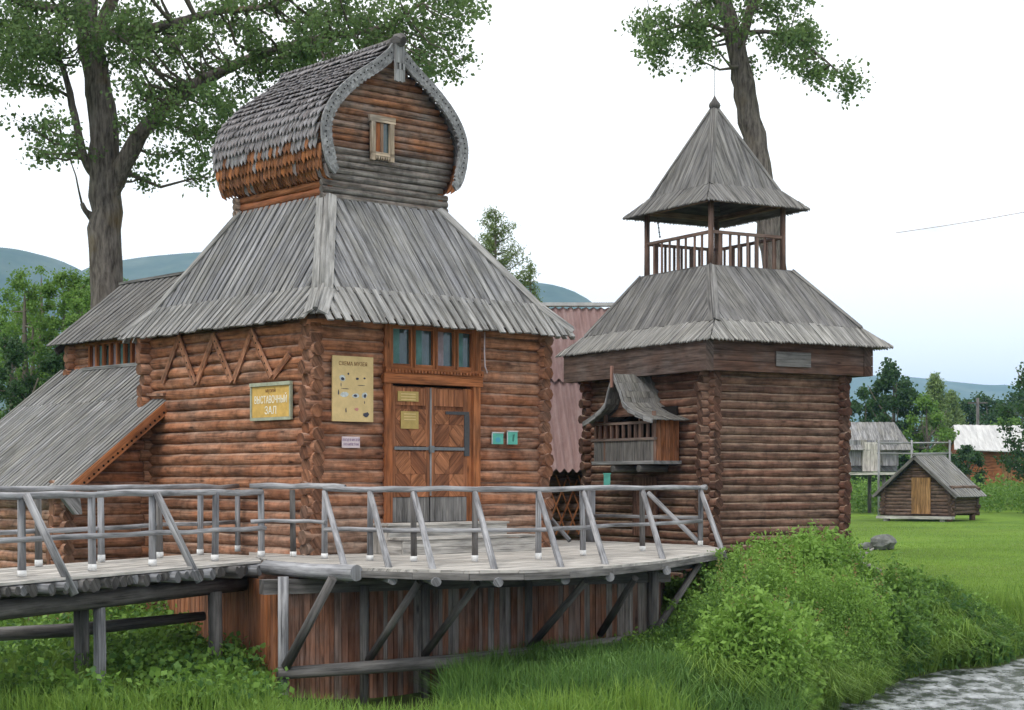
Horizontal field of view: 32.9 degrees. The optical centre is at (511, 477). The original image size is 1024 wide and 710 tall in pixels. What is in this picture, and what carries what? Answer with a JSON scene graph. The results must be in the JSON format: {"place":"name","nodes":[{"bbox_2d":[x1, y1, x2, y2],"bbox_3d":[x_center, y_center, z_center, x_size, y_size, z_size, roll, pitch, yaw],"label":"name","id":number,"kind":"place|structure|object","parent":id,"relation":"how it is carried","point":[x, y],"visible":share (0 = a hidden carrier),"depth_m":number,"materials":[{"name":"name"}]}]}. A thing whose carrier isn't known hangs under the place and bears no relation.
{"place":"outdoors","nodes":[
{"label":"outdoors","id":0,"kind":"place"},
{"bbox_2d":[0,247,89,413],"bbox_3d":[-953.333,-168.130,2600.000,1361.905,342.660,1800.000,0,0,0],"label":"hill","id":1,"kind":"structure","parent":0,"point":[16,259],"depth_m":2383.88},
{"bbox_2d":[82,252,599,308],"bbox_3d":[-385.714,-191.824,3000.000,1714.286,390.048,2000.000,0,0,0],"label":"hill","id":2,"kind":"structure","parent":0,"point":[142,267],"depth_m":2730.08,"materials":[{"name":"blue"}]},
{"bbox_2d":[0,0,1023,386],"label":"sky","id":3,"kind":"structure","parent":0,"point":[567,136],"materials":[{"name":"white"}]},
{"bbox_2d":[69,501,1023,709],"bbox_3d":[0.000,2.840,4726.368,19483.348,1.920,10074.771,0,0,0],"label":"ground","id":4,"kind":"structure","parent":0,"point":[1013,518],"depth_m":56.34,"materials":[{"name":"green plant"}]},
{"bbox_2d":[0,286,38,413],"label":"birch tree","id":5,"kind":"object","parent":4,"relation":"on","point":[6,297],"visible":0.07,"depth_m":69.59,"materials":[{"name":"green plant"}]},
{"bbox_2d":[0,330,46,418],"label":"alder tree","id":6,"kind":"object","parent":4,"relation":"on","point":[15,353],"visible":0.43,"depth_m":54.86,"materials":[{"name":"green plant"}]},
{"bbox_2d":[0,263,51,404],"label":"birch tree","id":7,"kind":"object","parent":4,"relation":"on","point":[17,283],"visible":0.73,"depth_m":61.93,"materials":[{"name":"green plant"}]},
{"bbox_2d":[0,289,52,417],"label":"birch tree","id":8,"kind":"object","parent":4,"relation":"on","point":[17,320],"visible":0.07,"depth_m":63.89,"materials":[{"name":"green plant"}]},
{"bbox_2d":[28,265,57,374],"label":"birch tree","id":9,"kind":"object","parent":4,"relation":"on","point":[41,268],"visible":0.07,"depth_m":67.77,"materials":[{"name":"green plant"}]},
{"bbox_2d":[35,335,64,385],"bbox_3d":[-14.465,-1.115,56.038,2.638,6.994,2.342,0,0,-11],"label":"alder tree","id":10,"kind":"object","parent":4,"relation":"on","point":[54,361],"visible":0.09,"depth_m":55.59,"materials":[{"name":"green plant"}]},
{"bbox_2d":[31,265,89,384],"bbox_3d":[-15.798,-2.643,61.911,2.716,9.884,2.930,0,0,0],"label":"birch tree","id":11,"kind":"object","parent":4,"relation":"on","point":[48,290],"visible":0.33,"depth_m":61.69,"materials":[{"name":"green plant"}]},
{"bbox_2d":[56,295,89,333],"bbox_3d":[-14.461,-1.876,58.117,2.125,8.416,1.860,0,0,27],"label":"birch tree","id":12,"kind":"object","parent":4,"relation":"on","point":[69,319],"visible":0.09,"depth_m":57.96,"materials":[{"name":"green plant"}]},
{"bbox_2d":[60,274,90,317],"bbox_3d":[-14.842,-2.378,59.961,1.669,9.356,1.475,0,0,-12],"label":"birch tree","id":13,"kind":"object","parent":4,"relation":"on","point":[80,292],"visible":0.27,"depth_m":59.84,"materials":[{"name":"green plant"}]},
{"bbox_2d":[85,269,89,290],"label":"birch tree","id":14,"kind":"object","parent":4,"relation":"on","point":[88,288],"depth_m":66.00,"materials":[{"name":"green plant"}]},
{"bbox_2d":[0,483,266,685],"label":"footbridge","id":15,"kind":"object","parent":4,"relation":"on","point":[79,590],"visible":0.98,"depth_m":23.25,"materials":[{"name":"grey wood"}]},
{"bbox_2d":[0,600,294,709],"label":"herbs","id":16,"kind":"object","parent":4,"relation":"on","point":[121,655],"visible":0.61,"depth_m":22.99,"materials":[{"name":"green plant"}]},
{"bbox_2d":[0,0,491,309],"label":"poplar tree","id":17,"kind":"object","parent":4,"relation":"on","point":[107,165],"visible":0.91,"depth_m":35.79,"materials":[{"name":"green plant"}]},
{"bbox_2d":[0,33,575,657],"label":"log house","id":18,"kind":"structure","parent":4,"relation":"on","point":[342,233],"depth_m":28.98,"materials":[{"name":"brown wood"}]},
{"bbox_2d":[85,338,136,366],"bbox_3d":[-7.024,-2.388,32.624,0.085,0.475,4.050,0,0,-42],"label":"clerestory window","id":19,"kind":"structure","parent":18,"relation":"in","point":[131,346],"depth_m":33.39,"materials":[{"name":"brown wood"}]},
{"bbox_2d":[249,381,292,420],"bbox_3d":[-3.812,-1.200,27.394,0.060,0.600,1.140,0,0,-42],"label":"hall sign","id":20,"kind":"object","parent":18,"relation":"attached to","point":[271,400],"visible":1,"depth_m":27.37,"materials":[{"name":"yellow"}]},
{"bbox_2d":[342,436,359,447],"bbox_3d":[-2.518,-0.547,27.116,0.340,0.175,0.016,0,0,-42],"label":"paper notice","id":21,"kind":"object","parent":18,"relation":"attached to","point":[350,442],"visible":1,"depth_m":27.11,"materials":[{"name":"white paper"}]},
{"bbox_2d":[332,355,372,421],"bbox_3d":[-2.491,-1.380,27.134,0.785,1.020,0.030,0,0,-42],"label":"information board","id":22,"kind":"object","parent":18,"relation":"attached to","point":[352,388],"visible":1,"depth_m":27.12,"materials":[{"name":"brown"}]},
{"bbox_2d":[368,114,395,162],"bbox_3d":[-2.182,-5.675,29.082,0.540,0.750,0.067,0,0,-42],"label":"window","id":23,"kind":"structure","parent":18,"relation":"in","point":[381,127],"depth_m":29.07,"materials":[{"name":"brown wood"}]},
{"bbox_2d":[398,391,418,401],"bbox_3d":[-1.669,-1.300,27.876,0.420,0.160,0.014,0,0,-42],"label":"door notice","id":24,"kind":"object","parent":18,"relation":"attached to","point":[408,396],"depth_m":27.88,"materials":[{"name":"yellow paper"}]},
{"bbox_2d":[401,411,418,428],"bbox_3d":[-1.647,-0.920,27.896,0.360,0.280,0.014,0,0,-42],"label":"door notice","id":25,"kind":"object","parent":18,"relation":"attached to","point":[409,419],"depth_m":27.89,"materials":[{"name":"yellow paper"}]},
{"bbox_2d":[393,386,429,521],"bbox_3d":[-1.649,-0.370,27.951,0.782,2.180,0.083,0,0,-42],"label":"door leaf","id":26,"kind":"structure","parent":18,"relation":"in","point":[411,455],"depth_m":27.93,"materials":[{"name":"brown wood"}]},
{"bbox_2d":[382,324,483,376],"bbox_3d":[-1.302,-2.091,28.261,2.040,0.857,0.210,0,0,-42],"label":"transom window","id":27,"kind":"structure","parent":18,"relation":"in","point":[407,347],"depth_m":28.24,"materials":[{"name":"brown wood"}]},
{"bbox_2d":[429,387,469,520],"bbox_3d":[-1.035,-0.370,28.492,0.815,2.180,0.087,0,0,-42],"label":"door leaf","id":28,"kind":"structure","parent":18,"relation":"in","point":[450,416],"depth_m":28.48,"materials":[{"name":"brown wood"}]},
{"bbox_2d":[484,332,487,372],"bbox_3d":[-0.442,-2.078,28.912,0.042,0.687,0.132,0,0,22],"label":"hanging cable","id":29,"kind":"object","parent":18,"relation":"hanging from","point":[484,354],"visible":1,"depth_m":28.88,"materials":[{"name":"plastic"}]},
{"bbox_2d":[491,432,503,443],"bbox_3d":[-0.238,-0.657,29.132,0.263,0.203,0.025,0,0,-42],"label":"green plate","id":30,"kind":"object","parent":18,"relation":"attached to","point":[496,437],"visible":1,"depth_m":29.12,"materials":[{"name":"teal"}]},
{"bbox_2d":[507,431,517,444],"bbox_3d":[0.009,-0.671,29.350,0.244,0.232,0.025,0,0,-42],"label":"green plate","id":31,"kind":"object","parent":18,"relation":"attached to","point":[512,437],"visible":1,"depth_m":29.35,"materials":[{"name":"teal"}]},
{"bbox_2d":[0,603,724,709],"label":"tall grass","id":32,"kind":"structure","parent":4,"relation":"on","point":[583,701],"depth_m":20.30,"materials":[{"name":"green plant"}]},
{"bbox_2d":[168,483,727,704],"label":"viewing deck","id":33,"kind":"structure","parent":4,"relation":"on","point":[427,606],"depth_m":24.67,"materials":[{"name":"grey wood"}]},
{"bbox_2d":[373,521,534,554],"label":"wooden steps","id":34,"kind":"structure","parent":33,"relation":"on","point":[400,543],"depth_m":27.49,"materials":[{"name":"grey wood"}]},
{"bbox_2d":[603,473,610,484],"bbox_3d":[1.750,0.035,31.950,0.140,0.222,0.080,0,0,0],"label":"green box","id":35,"kind":"object","parent":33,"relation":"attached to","point":[606,478],"visible":0.82,"depth_m":31.92,"materials":[{"name":"teal plastic"}]},
{"bbox_2d":[475,204,531,287],"bbox_3d":[-0.520,-2.441,45.959,2.162,9.527,2.568,0,0,0],"label":"pine tree","id":36,"kind":"object","parent":4,"relation":"on","point":[491,243],"visible":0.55,"depth_m":45.87,"materials":[{"name":"green plant"}]},
{"bbox_2d":[517,260,544,301],"bbox_3d":[0.439,-1.724,46.065,1.082,8.119,1.155,0,0,0],"label":"pine tree","id":37,"kind":"object","parent":4,"relation":"on","point":[530,281],"visible":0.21,"depth_m":45.95,"materials":[{"name":"green plant"}]},
{"bbox_2d":[493,302,613,540],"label":"barn","id":38,"kind":"structure","parent":4,"relation":"on","point":[566,429],"depth_m":39.87,"materials":[{"name":"red metal"}]},
{"bbox_2d":[410,625,852,709],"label":"tall grass","id":39,"kind":"structure","parent":4,"relation":"on","point":[451,680],"depth_m":22.34,"materials":[{"name":"green plant"}]},
{"bbox_2d":[555,49,893,578],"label":"lookout tower","id":40,"kind":"structure","parent":4,"relation":"on","point":[729,386],"depth_m":33.70,"materials":[{"name":"brown"}]},
{"bbox_2d":[632,477,657,535],"bbox_3d":[2.615,0.578,34.142,0.040,1.155,0.814,0,0,-30],"label":"door","id":41,"kind":"structure","parent":40,"relation":"in","point":[637,481],"depth_m":34.15,"materials":[{"name":"brown wood"}]},
{"bbox_2d":[614,0,875,269],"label":"poplar tree","id":42,"kind":"object","parent":4,"relation":"on","point":[741,68],"visible":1,"depth_m":42.34,"materials":[{"name":"green plant"}]},
{"bbox_2d":[610,519,1023,709],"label":"riverside weeds","id":43,"kind":"object","parent":4,"relation":"on","point":[739,630],"visible":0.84,"depth_m":27.30,"materials":[{"name":"green plant"}]},
{"bbox_2d":[681,519,901,651],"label":"seed heads","id":44,"kind":"object","parent":43,"relation":"on","point":[791,573],"visible":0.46,"depth_m":27.26,"materials":[{"name":"green plant"}]},
{"bbox_2d":[846,548,881,570],"bbox_3d":[6.071,1.484,30.499,0.905,0.483,0.194,0,0,-19],"label":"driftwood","id":45,"kind":"object","parent":43,"relation":"on","point":[871,549],"visible":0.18,"depth_m":30.56,"materials":[{"name":"grey wood"}]},
{"bbox_2d":[642,589,1020,709],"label":"grass tussocks","id":46,"kind":"object","parent":4,"relation":"on","point":[839,687],"depth_m":25.47,"materials":[{"name":"green plant"}]},
{"bbox_2d":[858,542,872,549],"bbox_3d":[11.140,2.170,54.172,0.682,0.296,0.861,0,0,0],"label":"boulder","id":47,"kind":"object","parent":4,"relation":"on","point":[867,545],"visible":0.51,"depth_m":53.88,"materials":[{"name":"stone"}]},
{"bbox_2d":[850,383,888,503],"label":"birch tree","id":48,"kind":"object","parent":4,"relation":"on","point":[856,406],"visible":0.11,"depth_m":124.69,"materials":[{"name":"green plant"}]},
{"bbox_2d":[849,422,913,512],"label":"storehouse","id":49,"kind":"structure","parent":4,"relation":"on","point":[865,438],"depth_m":95.97,"materials":[{"name":"grey wood"}]},
{"bbox_2d":[862,442,877,470],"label":"door","id":50,"kind":"structure","parent":49,"relation":"in","point":[869,455],"depth_m":95.59,"materials":[{"name":"grey wood"}]},
{"bbox_2d":[870,534,896,549],"bbox_3d":[11.568,2.068,53.990,0.856,0.596,1.061,0,0,0],"label":"boulder","id":51,"kind":"object","parent":4,"relation":"on","point":[884,542],"visible":0.77,"depth_m":53.64,"materials":[{"name":"stone"}]},
{"bbox_2d":[855,357,933,482],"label":"birch tree","id":52,"kind":"object","parent":4,"relation":"on","point":[904,392],"visible":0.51,"depth_m":119.54,"materials":[{"name":"green plant"}]},
{"bbox_2d":[787,578,1023,709],"bbox_3d":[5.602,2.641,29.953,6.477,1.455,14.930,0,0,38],"label":"bank grass","id":53,"kind":"structure","parent":4,"relation":"on","point":[1012,602],"depth_m":32.51,"materials":[{"name":"green plant"}]},
{"bbox_2d":[877,440,951,515],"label":"pole rail","id":54,"kind":"object","parent":4,"relation":"on","point":[911,443],"visible":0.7,"depth_m":91.95,"materials":[{"name":"grey wood"}]},
{"bbox_2d":[898,389,959,460],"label":"birch tree","id":55,"kind":"object","parent":4,"relation":"on","point":[937,419],"visible":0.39,"depth_m":117.52,"materials":[{"name":"green plant"}]},
{"bbox_2d":[872,454,986,521],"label":"log hut","id":56,"kind":"object","parent":4,"relation":"on","point":[942,487],"visible":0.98,"depth_m":83.02,"materials":[{"name":"wood"}]},
{"bbox_2d":[911,478,930,513],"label":"door","id":57,"kind":"structure","parent":56,"relation":"in","point":[920,487],"depth_m":82.73,"materials":[{"name":"brown wood"}]},
{"bbox_2d":[849,521,1023,621],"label":"lawn grass","id":58,"kind":"structure","parent":4,"relation":"on","point":[922,544],"depth_m":50.85,"materials":[{"name":"green plant"}]},
{"bbox_2d":[850,471,1023,512],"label":"tall herbs","id":59,"kind":"object","parent":4,"relation":"on","point":[1002,496],"visible":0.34,"depth_m":101.74,"materials":[{"name":"green plant"}]},
{"bbox_2d":[919,371,955,441],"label":"tree","id":60,"kind":"object","parent":4,"relation":"on","point":[935,387],"visible":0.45,"depth_m":149.55,"materials":[{"name":"green plant"}]},
{"bbox_2d":[932,389,968,440],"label":"spruce tree","id":61,"kind":"object","parent":4,"relation":"on","point":[958,415],"visible":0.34,"depth_m":164.61,"materials":[{"name":"green plant"}]},
{"bbox_2d":[943,451,964,471],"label":"bush","id":62,"kind":"object","parent":4,"relation":"on","point":[956,462],"visible":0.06,"depth_m":109.58,"materials":[{"name":"green plant"}]},
{"bbox_2d":[931,398,987,446],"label":"alder tree","id":63,"kind":"object","parent":4,"relation":"on","point":[965,406],"visible":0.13,"depth_m":184.47,"materials":[{"name":"green plant"}]},
{"bbox_2d":[952,444,987,485],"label":"bush","id":64,"kind":"object","parent":4,"relation":"on","point":[968,453],"visible":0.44,"depth_m":111.59,"materials":[{"name":"green plant"}]},
{"bbox_2d":[930,425,1023,505],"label":"house","id":65,"kind":"structure","parent":4,"relation":"on","point":[984,439],"depth_m":122.22,"materials":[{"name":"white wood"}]},
{"bbox_2d":[1002,455,1011,504],"bbox_3d":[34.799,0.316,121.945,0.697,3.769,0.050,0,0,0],"label":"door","id":66,"kind":"structure","parent":65,"relation":"in","point":[1006,473],"depth_m":121.93,"materials":[{"name":"brown wood"}]},
{"bbox_2d":[968,398,987,424],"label":"utility pole","id":67,"kind":"object","parent":4,"relation":"on","point":[977,402],"visible":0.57,"depth_m":139.94,"materials":[{"name":"grey wood"}]},
{"bbox_2d":[963,391,1017,424],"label":"alder tree","id":68,"kind":"object","parent":4,"relation":"on","point":[986,414],"visible":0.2,"depth_m":190.05,"materials":[{"name":"green plant"}]},
{"bbox_2d":[989,416,1022,425],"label":"birch tree","id":69,"kind":"object","parent":4,"relation":"on","point":[1015,421],"visible":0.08,"depth_m":149.89,"materials":[{"name":"green plant"}]},
{"bbox_2d":[991,362,1023,481],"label":"birch tree","id":70,"kind":"object","parent":4,"relation":"on","point":[1012,442],"visible":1,"depth_m":95.48,"materials":[{"name":"green plant"}]},
{"bbox_2d":[999,387,1023,422],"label":"alder tree","id":71,"kind":"object","parent":4,"relation":"on","point":[1020,399],"visible":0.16,"depth_m":199.91,"materials":[{"name":"green plant"}]},
{"bbox_2d":[838,658,1023,709],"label":"water","id":72,"kind":"structure","parent":0,"point":[997,688],"depth_m":26.82,"materials":[{"name":"grey liquid"}]},
{"bbox_2d":[849,375,1023,447],"bbox_3d":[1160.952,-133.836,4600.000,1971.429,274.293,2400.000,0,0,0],"label":"hill","id":73,"kind":"structure","parent":0,"point":[964,390],"depth_m":4211.46,"materials":[{"name":"blue"}]},
{"bbox_2d":[896,212,1023,232],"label":"overhead wire","id":74,"kind":"object","parent":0,"point":[960,223],"visible":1,"depth_m":58.51,"materials":[{"name":"metal"}]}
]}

